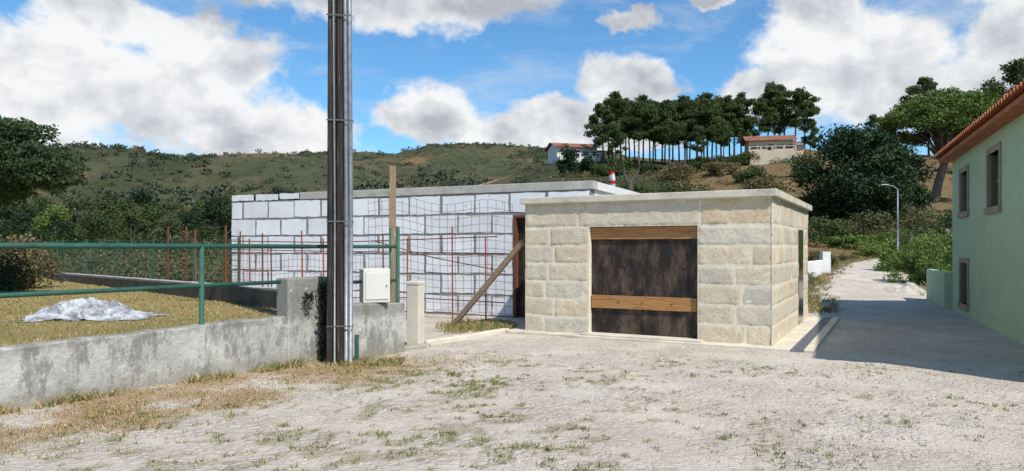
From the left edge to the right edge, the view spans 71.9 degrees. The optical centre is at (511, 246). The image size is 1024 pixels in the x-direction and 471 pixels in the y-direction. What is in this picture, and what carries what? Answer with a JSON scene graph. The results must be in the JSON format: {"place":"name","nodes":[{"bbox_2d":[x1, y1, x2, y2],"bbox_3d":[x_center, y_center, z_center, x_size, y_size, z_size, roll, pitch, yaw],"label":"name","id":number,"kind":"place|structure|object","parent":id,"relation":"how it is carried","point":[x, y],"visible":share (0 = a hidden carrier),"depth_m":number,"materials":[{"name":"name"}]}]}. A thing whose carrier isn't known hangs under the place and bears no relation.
{"place":"outdoors","nodes":[
{"label":"outdoors","id":0,"kind":"place"},
{"bbox_2d":[0,278,276,345],"bbox_3d":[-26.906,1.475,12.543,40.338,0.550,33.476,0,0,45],"label":"lawn","id":1,"kind":"structure","parent":0,"point":[35,331],"depth_m":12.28,"materials":[{"name":"plant"}]},
{"bbox_2d":[0,211,34,292],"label":"bush","id":2,"kind":"object","parent":1,"relation":"on","point":[5,281],"visible":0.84,"depth_m":18.82,"materials":[{"name":"green plant"}]},
{"bbox_2d":[0,231,66,288],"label":"bush","id":3,"kind":"object","parent":1,"relation":"on","point":[26,253],"visible":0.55,"depth_m":19.89,"materials":[{"name":"green plant"}]},
{"bbox_2d":[0,115,91,208],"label":"trimmed laurel tree","id":4,"kind":"object","parent":1,"relation":"on","point":[25,165],"visible":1,"depth_m":15.79,"materials":[{"name":"green plant"}]},
{"bbox_2d":[16,297,166,321],"bbox_3d":[-7.121,1.022,11.852,2.314,0.336,1.401,0,0,-6],"label":"plastic sheet","id":5,"kind":"object","parent":1,"relation":"on","point":[91,308],"visible":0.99,"depth_m":11.73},
{"bbox_2d":[0,349,558,469],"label":"dry grass","id":6,"kind":"structure","parent":0,"point":[91,413],"depth_m":7.63,"materials":[{"name":"plant"}]},
{"bbox_2d":[1,143,951,288],"bbox_3d":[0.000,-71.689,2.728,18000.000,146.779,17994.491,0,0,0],"label":"ground","id":7,"kind":"structure","parent":0,"point":[312,171],"depth_m":354.91,"materials":[{"name":"plant"}]},
{"bbox_2d":[0,208,54,251],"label":"broadleaf tree","id":8,"kind":"object","parent":7,"relation":"on","point":[22,219],"visible":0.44,"depth_m":47.50,"materials":[{"name":"green plant"}]},
{"bbox_2d":[30,193,57,241],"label":"broadleaf tree","id":9,"kind":"object","parent":7,"relation":"on","point":[42,203],"visible":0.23,"depth_m":94.40,"materials":[{"name":"green plant"}]},
{"bbox_2d":[23,204,81,250],"bbox_3d":[-39.229,-0.537,60.307,4.869,6.185,4.831,0,0,-18],"label":"broadleaf tree","id":10,"kind":"object","parent":7,"relation":"on","point":[44,223],"visible":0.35,"depth_m":59.59,"materials":[{"name":"green plant"}]},
{"bbox_2d":[39,218,89,253],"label":"broadleaf tree","id":11,"kind":"object","parent":7,"relation":"on","point":[66,228],"visible":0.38,"depth_m":49.57,"materials":[{"name":"green plant"}]},
{"bbox_2d":[49,191,96,240],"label":"broadleaf tree","id":12,"kind":"object","parent":7,"relation":"on","point":[75,202],"visible":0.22,"depth_m":69.78,"materials":[{"name":"green plant"}]},
{"bbox_2d":[54,196,126,242],"bbox_3d":[-36.647,-1.032,61.674,5.066,6.815,6.820,0,0,16],"label":"broadleaf tree","id":13,"kind":"object","parent":7,"relation":"on","point":[100,207],"visible":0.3,"depth_m":61.80,"materials":[{"name":"green plant"}]},
{"bbox_2d":[71,213,126,258],"bbox_3d":[-26.846,0.063,46.345,3.512,4.488,2.983,0,0,-2],"label":"broadleaf tree","id":14,"kind":"object","parent":7,"relation":"on","point":[102,225],"visible":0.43,"depth_m":46.01,"materials":[{"name":"green plant"}]},
{"bbox_2d":[0,237,231,282],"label":"shrubbery","id":15,"kind":"object","parent":7,"relation":"on","point":[179,267],"visible":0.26,"depth_m":28.90,"materials":[{"name":"plant"}]},
{"bbox_2d":[4,235,231,275],"bbox_3d":[-21.010,0.553,43.941,34.409,3.292,16.772,0,0,38],"label":"shrubbery","id":16,"kind":"object","parent":7,"relation":"on","point":[111,253],"visible":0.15,"depth_m":40.34,"materials":[{"name":"green plant"}]},
{"bbox_2d":[1,225,238,282],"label":"wire fence","id":17,"kind":"object","parent":7,"relation":"on","point":[192,264],"visible":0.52,"depth_m":22.07,"materials":[{"name":"metal"}]},
{"bbox_2d":[96,207,154,252],"bbox_3d":[-26.854,-0.274,49.807,4.413,5.053,3.278,0,0,25],"label":"broadleaf tree","id":18,"kind":"object","parent":7,"relation":"on","point":[134,220],"visible":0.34,"depth_m":50.03,"materials":[{"name":"green plant"}]},
{"bbox_2d":[0,315,286,409],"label":"garden wall","id":19,"kind":"structure","parent":7,"relation":"on","point":[39,371],"depth_m":8.31,"materials":[{"name":"concrete"}]},
{"bbox_2d":[0,227,399,324],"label":"green metal railing","id":20,"kind":"object","parent":19,"relation":"on","point":[201,285],"visible":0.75,"depth_m":8.88,"materials":[{"name":"metal"}]},
{"bbox_2d":[117,186,176,239],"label":"broadleaf tree","id":21,"kind":"object","parent":7,"relation":"on","point":[140,198],"visible":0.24,"depth_m":71.70,"materials":[{"name":"green plant"}]},
{"bbox_2d":[121,203,182,250],"bbox_3d":[-30.503,-0.614,59.462,5.619,6.142,4.772,0,0,1],"label":"broadleaf tree","id":22,"kind":"object","parent":7,"relation":"on","point":[151,215],"visible":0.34,"depth_m":59.20,"materials":[{"name":"green plant"}]},
{"bbox_2d":[145,197,186,242],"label":"broadleaf tree","id":23,"kind":"object","parent":7,"relation":"on","point":[172,206],"visible":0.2,"depth_m":69.50,"materials":[{"name":"green plant"}]},
{"bbox_2d":[135,212,198,255],"bbox_3d":[-22.834,-0.042,46.893,4.489,4.495,3.233,0,0,-21],"label":"broadleaf tree","id":24,"kind":"object","parent":7,"relation":"on","point":[172,224],"visible":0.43,"depth_m":46.65,"materials":[{"name":"green plant"}]},
{"bbox_2d":[59,272,276,288],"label":"lawn kerb","id":25,"kind":"structure","parent":7,"relation":"on","point":[249,286],"depth_m":18.90,"materials":[{"name":"concrete"}]},
{"bbox_2d":[183,195,231,242],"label":"broadleaf tree","id":26,"kind":"object","parent":7,"relation":"on","point":[214,207],"visible":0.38,"depth_m":59.87,"materials":[{"name":"green plant"}]},
{"bbox_2d":[189,224,227,250],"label":"broadleaf tree","id":27,"kind":"object","parent":7,"relation":"on","point":[205,232],"visible":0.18,"depth_m":47.67,"materials":[{"name":"green plant"}]},
{"bbox_2d":[10,142,546,213],"bbox_3d":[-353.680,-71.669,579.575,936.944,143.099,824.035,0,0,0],"label":"distant scrub","id":28,"kind":"object","parent":7,"relation":"on","point":[286,175],"visible":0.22,"depth_m":384.38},
{"bbox_2d":[43,141,547,211],"bbox_3d":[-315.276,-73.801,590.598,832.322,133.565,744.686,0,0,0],"label":"distant woodland","id":29,"kind":"object","parent":7,"relation":"on","point":[362,186],"visible":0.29,"depth_m":336.40,"materials":[{"name":"plant"}]},
{"bbox_2d":[326,0,358,363],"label":"utility pole","id":30,"kind":"object","parent":7,"relation":"on","point":[340,324],"visible":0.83,"depth_m":10.10,"materials":[{"name":"metal"}]},
{"bbox_2d":[0,306,1023,470],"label":"gravel yard","id":31,"kind":"structure","parent":7,"relation":"on","point":[849,330],"depth_m":7.19,"materials":[{"name":"gravel"}]},
{"bbox_2d":[48,273,276,308],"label":"dark wall","id":32,"kind":"structure","parent":31,"relation":"on","point":[261,297],"depth_m":16.20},
{"bbox_2d":[277,276,326,363],"bbox_3d":[-3.038,1.075,10.337,0.275,1.250,0.776,0,0,37],"label":"post","id":33,"kind":"object","parent":31,"relation":"on","point":[303,332],"visible":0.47,"depth_m":10.13,"materials":[{"name":"concrete"}]},
{"bbox_2d":[301,279,326,360],"bbox_3d":[-2.807,1.095,10.259,0.561,1.268,0.328,0,0,-42],"label":"ivy","id":34,"kind":"object","parent":33,"relation":"attached to","point":[324,317],"visible":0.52,"depth_m":10.30,"materials":[{"name":"green plant"}]},
{"bbox_2d":[194,192,512,320],"bbox_3d":[-4.245,0.200,17.448,9.474,3.002,0.503,0,0,25],"label":"rebar fence","id":35,"kind":"object","parent":31,"relation":"on","point":[486,301],"visible":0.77,"depth_m":16.34,"materials":[{"name":"metal"}]},
{"bbox_2d":[232,192,513,317],"bbox_3d":[-3.998,0.205,18.722,9.030,2.990,0.250,0,0,25],"label":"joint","id":36,"kind":"object","parent":31,"relation":"on","point":[307,218],"visible":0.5,"depth_m":17.80,"materials":[{"name":"concrete"}]},
{"bbox_2d":[300,180,597,199],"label":"ring beam","id":37,"kind":"structure","parent":36,"relation":"on","point":[542,186],"depth_m":17.16,"materials":[{"name":"concrete"}]},
{"bbox_2d":[514,215,525,317],"bbox_3d":[0.399,0.470,16.687,0.660,2.420,0.300,0,0,25],"label":"door frame","id":38,"kind":"object","parent":36,"relation":"attached to","point":[519,272],"visible":0.43,"depth_m":16.75,"materials":[{"name":"metal"}]},
{"bbox_2d":[353,302,404,358],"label":"garden wall","id":39,"kind":"structure","parent":31,"relation":"on","point":[378,328],"depth_m":10.85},
{"bbox_2d":[359,268,389,302],"bbox_3d":[-2.122,0.600,10.915,0.420,0.520,0.282,0,0,-26],"label":"meter cabinet","id":40,"kind":"object","parent":39,"relation":"on","point":[374,285],"visible":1,"depth_m":10.80,"materials":[{"name":"plastic"}]},
{"bbox_2d":[389,166,395,301],"bbox_3d":[-2.030,0.165,12.000,0.110,3.070,0.070,0,0,-11],"label":"timber post","id":41,"kind":"object","parent":31,"relation":"on","point":[392,197],"visible":0.51,"depth_m":11.97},
{"bbox_2d":[231,190,589,315],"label":"white blocks","id":42,"kind":"structure","parent":31,"relation":"on","point":[318,226],"depth_m":17.89,"materials":[{"name":"concrete"}]},
{"bbox_2d":[407,285,423,344],"bbox_3d":[-1.620,1.170,11.850,0.220,1.060,0.220,0,0,20],"label":"post","id":43,"kind":"object","parent":31,"relation":"on","point":[415,314],"visible":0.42,"depth_m":11.75,"materials":[{"name":"concrete"}]},
{"bbox_2d":[424,328,508,344],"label":"stone kerb","id":44,"kind":"structure","parent":31,"relation":"on","point":[435,341],"depth_m":12.74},
{"bbox_2d":[0,248,945,414],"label":"roadside weeds","id":45,"kind":"object","parent":31,"relation":"on","point":[472,325],"visible":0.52,"depth_m":13.77,"materials":[{"name":"green plant"}]},
{"bbox_2d":[451,240,524,323],"bbox_3d":[-0.515,0.785,14.475,0.110,2.453,0.070,48,22,21],"label":"timber prop","id":46,"kind":"object","parent":31,"relation":"on","point":[515,250],"visible":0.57,"depth_m":14.40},
{"bbox_2d":[0,349,1023,470],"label":"grass tufts","id":47,"kind":"object","parent":31,"relation":"on","point":[483,386],"visible":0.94,"depth_m":6.58,"materials":[{"name":"plant"}]},
{"bbox_2d":[526,202,590,331],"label":"wall front","id":48,"kind":"structure","parent":31,"relation":"on","point":[587,297],"depth_m":13.43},
{"bbox_2d":[507,316,822,351],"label":"plinth paving","id":49,"kind":"structure","parent":31,"relation":"on","point":[787,342],"depth_m":12.68,"materials":[{"name":"concrete"}]},
{"bbox_2d":[580,332,702,342],"bbox_3d":[2.365,1.630,12.816,2.230,0.030,0.500,0,0,29],"label":"door threshold","id":50,"kind":"object","parent":49,"relation":"on","point":[644,337],"depth_m":12.67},
{"bbox_2d":[591,226,697,337],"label":"door boards","id":51,"kind":"object","parent":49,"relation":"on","point":[641,274],"depth_m":12.85,"materials":[{"name":"wood"}]},
{"bbox_2d":[592,295,696,311],"bbox_3d":[2.378,1.030,12.852,1.980,0.240,0.035,0,0,29],"label":"door plank","id":52,"kind":"object","parent":51,"relation":"attached to","point":[651,303],"depth_m":12.81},
{"bbox_2d":[591,226,697,238],"bbox_3d":[2.384,-0.246,12.852,2.026,0.223,0.032,0,0,29],"label":"door plank top","id":53,"kind":"object","parent":51,"relation":"attached to","point":[681,232],"depth_m":12.81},
{"bbox_2d":[525,197,807,345],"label":"stone blocks","id":54,"kind":"structure","parent":49,"relation":"on","point":[727,211],"depth_m":12.62,"materials":[{"name":"stone"}]},
{"bbox_2d":[520,188,811,210],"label":"roof slab","id":55,"kind":"structure","parent":54,"relation":"on","point":[782,196],"depth_m":12.63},
{"bbox_2d":[698,197,774,343],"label":"wall front","id":56,"kind":"structure","parent":31,"relation":"on","point":[738,327],"depth_m":11.95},
{"bbox_2d":[775,198,807,337],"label":"wall side","id":57,"kind":"structure","parent":31,"relation":"on","point":[789,262],"depth_m":13.64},
{"bbox_2d":[798,229,802,324],"bbox_3d":[6.229,0.645,15.210,0.009,2.010,0.800,0,0,29],"label":"side door","id":58,"kind":"structure","parent":57,"relation":"attached to","point":[800,262],"depth_m":15.11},
{"bbox_2d":[790,317,832,351],"bbox_3d":[5.970,1.673,13.871,0.194,0.053,6.000,0,0,29],"label":"drain grate","id":59,"kind":"object","parent":31,"relation":"on","point":[803,343],"visible":0.79,"depth_m":12.97,"materials":[{"name":"metal"}]},
{"bbox_2d":[804,317,839,352],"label":"gutter kerb","id":60,"kind":"structure","parent":31,"relation":"on","point":[816,341],"depth_m":12.86,"materials":[{"name":"concrete"}]},
{"bbox_2d":[555,143,581,176],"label":"bush","id":61,"kind":"object","parent":7,"relation":"on","point":[566,163],"visible":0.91,"depth_m":111.66,"materials":[{"name":"green plant"}]},
{"bbox_2d":[548,147,596,163],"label":"walls","id":62,"kind":"structure","parent":7,"relation":"on","point":[553,154],"depth_m":134.61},
{"bbox_2d":[583,102,619,165],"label":"pine tree","id":63,"kind":"object","parent":7,"relation":"on","point":[596,125],"visible":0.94,"depth_m":119.42,"materials":[{"name":"green plant"}]},
{"bbox_2d":[589,161,626,176],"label":"bush","id":64,"kind":"object","parent":7,"relation":"on","point":[600,170],"visible":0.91,"depth_m":104.12,"materials":[{"name":"green plant"}]},
{"bbox_2d":[603,127,628,158],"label":"pine tree","id":65,"kind":"object","parent":7,"relation":"on","point":[621,135],"visible":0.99,"depth_m":117.32,"materials":[{"name":"green plant"}]},
{"bbox_2d":[601,91,634,162],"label":"pine tree","id":66,"kind":"object","parent":7,"relation":"on","point":[616,99],"visible":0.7,"depth_m":123.49,"materials":[{"name":"green plant"}]},
{"bbox_2d":[622,100,660,168],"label":"pine tree","id":67,"kind":"object","parent":7,"relation":"on","point":[637,125],"visible":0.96,"depth_m":121.43,"materials":[{"name":"green plant"}]},
{"bbox_2d":[644,99,686,164],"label":"pine tree","id":68,"kind":"object","parent":7,"relation":"on","point":[668,109],"visible":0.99,"depth_m":120.36,"materials":[{"name":"green plant"}]},
{"bbox_2d":[654,162,696,180],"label":"bush","id":69,"kind":"object","parent":7,"relation":"on","point":[672,172],"visible":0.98,"depth_m":97.88,"materials":[{"name":"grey plant"}]},
{"bbox_2d":[666,95,701,164],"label":"pine tree","id":70,"kind":"object","parent":7,"relation":"on","point":[685,103],"visible":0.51,"depth_m":124.95,"materials":[{"name":"green plant"}]},
{"bbox_2d":[682,124,709,169],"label":"pine tree","id":71,"kind":"object","parent":7,"relation":"on","point":[698,129],"visible":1,"depth_m":116.95,"materials":[{"name":"green plant"}]},
{"bbox_2d":[687,102,719,155],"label":"pine tree","id":72,"kind":"object","parent":7,"relation":"on","point":[704,112],"visible":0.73,"depth_m":122.79,"materials":[{"name":"green plant"}]},
{"bbox_2d":[709,118,734,159],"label":"pine tree","id":73,"kind":"object","parent":7,"relation":"on","point":[721,127],"visible":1,"depth_m":118.51,"materials":[{"name":"green plant"}]},
{"bbox_2d":[701,160,742,175],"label":"bush","id":74,"kind":"object","parent":7,"relation":"on","point":[713,168],"visible":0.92,"depth_m":99.07,"materials":[{"name":"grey plant"}]},
{"bbox_2d":[511,147,951,197],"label":"hillside scrub","id":75,"kind":"object","parent":7,"relation":"on","point":[587,175],"visible":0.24,"depth_m":104.59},
{"bbox_2d":[722,101,752,155],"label":"pine tree","id":76,"kind":"object","parent":7,"relation":"on","point":[737,126],"visible":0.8,"depth_m":125.54,"materials":[{"name":"green plant"}]},
{"bbox_2d":[713,151,761,164],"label":"bush","id":77,"kind":"object","parent":7,"relation":"on","point":[741,158],"visible":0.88,"depth_m":116.50,"materials":[{"name":"green plant"}]},
{"bbox_2d":[730,91,760,134],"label":"pine tree","id":78,"kind":"object","parent":7,"relation":"on","point":[744,103],"visible":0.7,"depth_m":126.39,"materials":[{"name":"green plant"}]},
{"bbox_2d":[731,165,774,182],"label":"bush","id":79,"kind":"object","parent":7,"relation":"on","point":[748,173],"visible":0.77,"depth_m":88.80,"materials":[{"name":"green plant"}]},
{"bbox_2d":[745,97,777,135],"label":"pine tree","id":80,"kind":"object","parent":7,"relation":"on","point":[759,105],"visible":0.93,"depth_m":126.70,"materials":[{"name":"green plant"}]},
{"bbox_2d":[735,174,793,193],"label":"bush","id":81,"kind":"object","parent":7,"relation":"on","point":[768,183],"visible":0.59,"depth_m":74.13,"materials":[{"name":"green plant"}]},
{"bbox_2d":[745,140,793,163],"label":"walls","id":82,"kind":"structure","parent":7,"relation":"on","point":[766,143],"depth_m":118.11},
{"bbox_2d":[748,145,795,164],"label":"terrace","id":83,"kind":"structure","parent":7,"relation":"on","point":[766,155],"depth_m":116.33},
{"bbox_2d":[762,85,786,135],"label":"pine tree","id":84,"kind":"object","parent":7,"relation":"on","point":[771,92],"visible":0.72,"depth_m":128.65,"materials":[{"name":"green plant"}]},
{"bbox_2d":[783,86,820,144],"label":"pine tree","id":85,"kind":"object","parent":7,"relation":"on","point":[800,97],"visible":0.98,"depth_m":125.84,"materials":[{"name":"green plant"}]},
{"bbox_2d":[785,151,825,174],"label":"bush","id":86,"kind":"object","parent":7,"relation":"on","point":[814,160],"visible":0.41,"depth_m":90.67,"materials":[{"name":"green plant"}]},
{"bbox_2d":[800,121,820,158],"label":"pine tree","id":87,"kind":"object","parent":7,"relation":"on","point":[814,130],"visible":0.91,"depth_m":111.44,"materials":[{"name":"green plant"}]},
{"bbox_2d":[808,216,860,245],"bbox_3d":[23.621,-1.092,54.199,5.270,2.552,4.738,0,0,0],"label":"bush","id":88,"kind":"object","parent":7,"relation":"on","point":[819,236],"visible":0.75,"depth_m":53.76,"materials":[{"name":"green plant"}]},
{"bbox_2d":[808,216,870,235],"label":"bush","id":89,"kind":"object","parent":7,"relation":"on","point":[855,226],"visible":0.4,"depth_m":54.88,"materials":[{"name":"green plant"}]},
{"bbox_2d":[825,234,868,248],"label":"bush","id":90,"kind":"object","parent":7,"relation":"on","point":[858,241],"visible":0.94,"depth_m":52.40,"materials":[{"name":"green plant"}]},
{"bbox_2d":[782,119,925,230],"bbox_3d":[29.295,-5.421,59.768,11.104,10.700,10.575,0,0,-39],"label":"broadleaf tree","id":91,"kind":"object","parent":7,"relation":"on","point":[855,168],"visible":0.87,"depth_m":57.85,"materials":[{"name":"green plant"}]},
{"bbox_2d":[852,242,888,257],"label":"bush","id":92,"kind":"object","parent":7,"relation":"on","point":[868,250],"visible":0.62,"depth_m":49.53,"materials":[{"name":"green plant"}]},
{"bbox_2d":[846,209,914,237],"bbox_3d":[28.571,-1.693,55.520,6.505,2.411,5.564,0,0,0],"label":"bush","id":93,"kind":"object","parent":7,"relation":"on","point":[875,218],"visible":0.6,"depth_m":54.81,"materials":[{"name":"green plant"}]},
{"bbox_2d":[860,228,914,249],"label":"bush","id":94,"kind":"object","parent":7,"relation":"on","point":[876,239],"visible":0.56,"depth_m":51.97,"materials":[{"name":"green plant"}]},
{"bbox_2d":[873,246,918,271],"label":"bush","id":95,"kind":"object","parent":7,"relation":"on","point":[883,253],"visible":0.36,"depth_m":36.18,"materials":[{"name":"green plant"}]},
{"bbox_2d":[866,154,939,213],"bbox_3d":[33.773,-5.240,63.116,7.738,6.959,7.651,0,0,0],"label":"broadleaf tree","id":96,"kind":"object","parent":7,"relation":"on","point":[922,201],"visible":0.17,"depth_m":61.78,"materials":[{"name":"green plant"}]},
{"bbox_2d":[880,212,933,233],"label":"bush","id":97,"kind":"object","parent":7,"relation":"on","point":[904,219],"visible":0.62,"depth_m":56.60,"materials":[{"name":"green plant"}]},
{"bbox_2d":[882,243,945,282],"bbox_3d":[16.637,0.798,29.031,2.252,1.917,2.476,0,0,-42],"label":"bush","id":98,"kind":"object","parent":7,"relation":"on","point":[904,261],"visible":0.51,"depth_m":29.02,"materials":[{"name":"green plant"}]},
{"bbox_2d":[899,76,939,154],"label":"pine tree","id":99,"kind":"object","parent":7,"relation":"on","point":[927,83],"visible":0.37,"depth_m":138.27,"materials":[{"name":"green plant"}]},
{"bbox_2d":[894,205,951,232],"bbox_3d":[34.633,-2.161,57.733,6.156,2.568,5.726,0,0,0],"label":"bush","id":100,"kind":"object","parent":7,"relation":"on","point":[925,213],"visible":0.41,"depth_m":57.23,"materials":[{"name":"green plant"}]},
{"bbox_2d":[902,229,951,272],"bbox_3d":[21.034,0.415,34.010,3.092,2.560,3.468,0,0,-20],"label":"bush","id":101,"kind":"object","parent":7,"relation":"on","point":[917,244],"visible":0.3,"depth_m":34.01,"materials":[{"name":"green plant"}]},
{"bbox_2d":[905,254,951,285],"bbox_3d":[16.679,1.092,28.079,2.016,1.611,2.231,0,0,0],"label":"bush","id":102,"kind":"object","parent":7,"relation":"on","point":[918,277],"visible":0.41,"depth_m":27.70,"materials":[{"name":"green plant"}]},
{"bbox_2d":[871,85,1002,201],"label":"umbrella pine tree","id":103,"kind":"object","parent":7,"relation":"on","point":[919,113],"visible":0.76,"depth_m":71.50,"materials":[{"name":"green plant"}]},
{"bbox_2d":[952,113,1023,328],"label":"facade","id":104,"kind":"structure","parent":7,"relation":"on","point":[990,247],"depth_m":14.34,"materials":[{"name":"paint"}]},
{"bbox_2d":[957,141,1001,310],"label":"windows","id":105,"kind":"structure","parent":104,"relation":"attached to","point":[997,149],"depth_m":14.73,"materials":[{"name":"brown stone"}]},
{"bbox_2d":[938,93,1023,162],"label":"eave board","id":106,"kind":"object","parent":104,"relation":"on","point":[1010,112],"visible":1,"depth_m":13.74,"materials":[{"name":"wood"}]},
{"bbox_2d":[935,79,1023,156],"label":"roof tiles front","id":107,"kind":"object","parent":106,"relation":"on","point":[1017,91],"visible":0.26,"depth_m":13.44,"materials":[{"name":"ceramic"}]},
{"bbox_2d":[952,300,1023,344],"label":"base band","id":108,"kind":"object","parent":104,"relation":"attached to","point":[1011,331],"visible":0.78,"depth_m":14.11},
{"bbox_2d":[980,58,1023,100],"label":"pine tree","id":109,"kind":"object","parent":7,"relation":"on","point":[1014,75],"visible":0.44,"depth_m":103.32,"materials":[{"name":"green plant"}]},
{"bbox_2d":[0,0,1023,159],"label":"sky","id":110,"kind":"structure","parent":0,"point":[182,77],"materials":[{"name":"blue"}]},
{"bbox_2d":[810,229,956,312],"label":"dirt path","id":111,"kind":"structure","parent":0,"point":[861,286],"depth_m":24.26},
{"bbox_2d":[883,282,925,295],"bbox_3d":[14.300,1.513,25.600,2.400,0.489,5.200,0,0,23],"label":"rubble pile","id":112,"kind":"object","parent":111,"relation":"on","point":[909,289],"visible":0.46,"depth_m":24.75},
{"bbox_2d":[926,269,951,307],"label":"green wall","id":113,"kind":"structure","parent":111,"relation":"on","point":[939,287],"depth_m":19.80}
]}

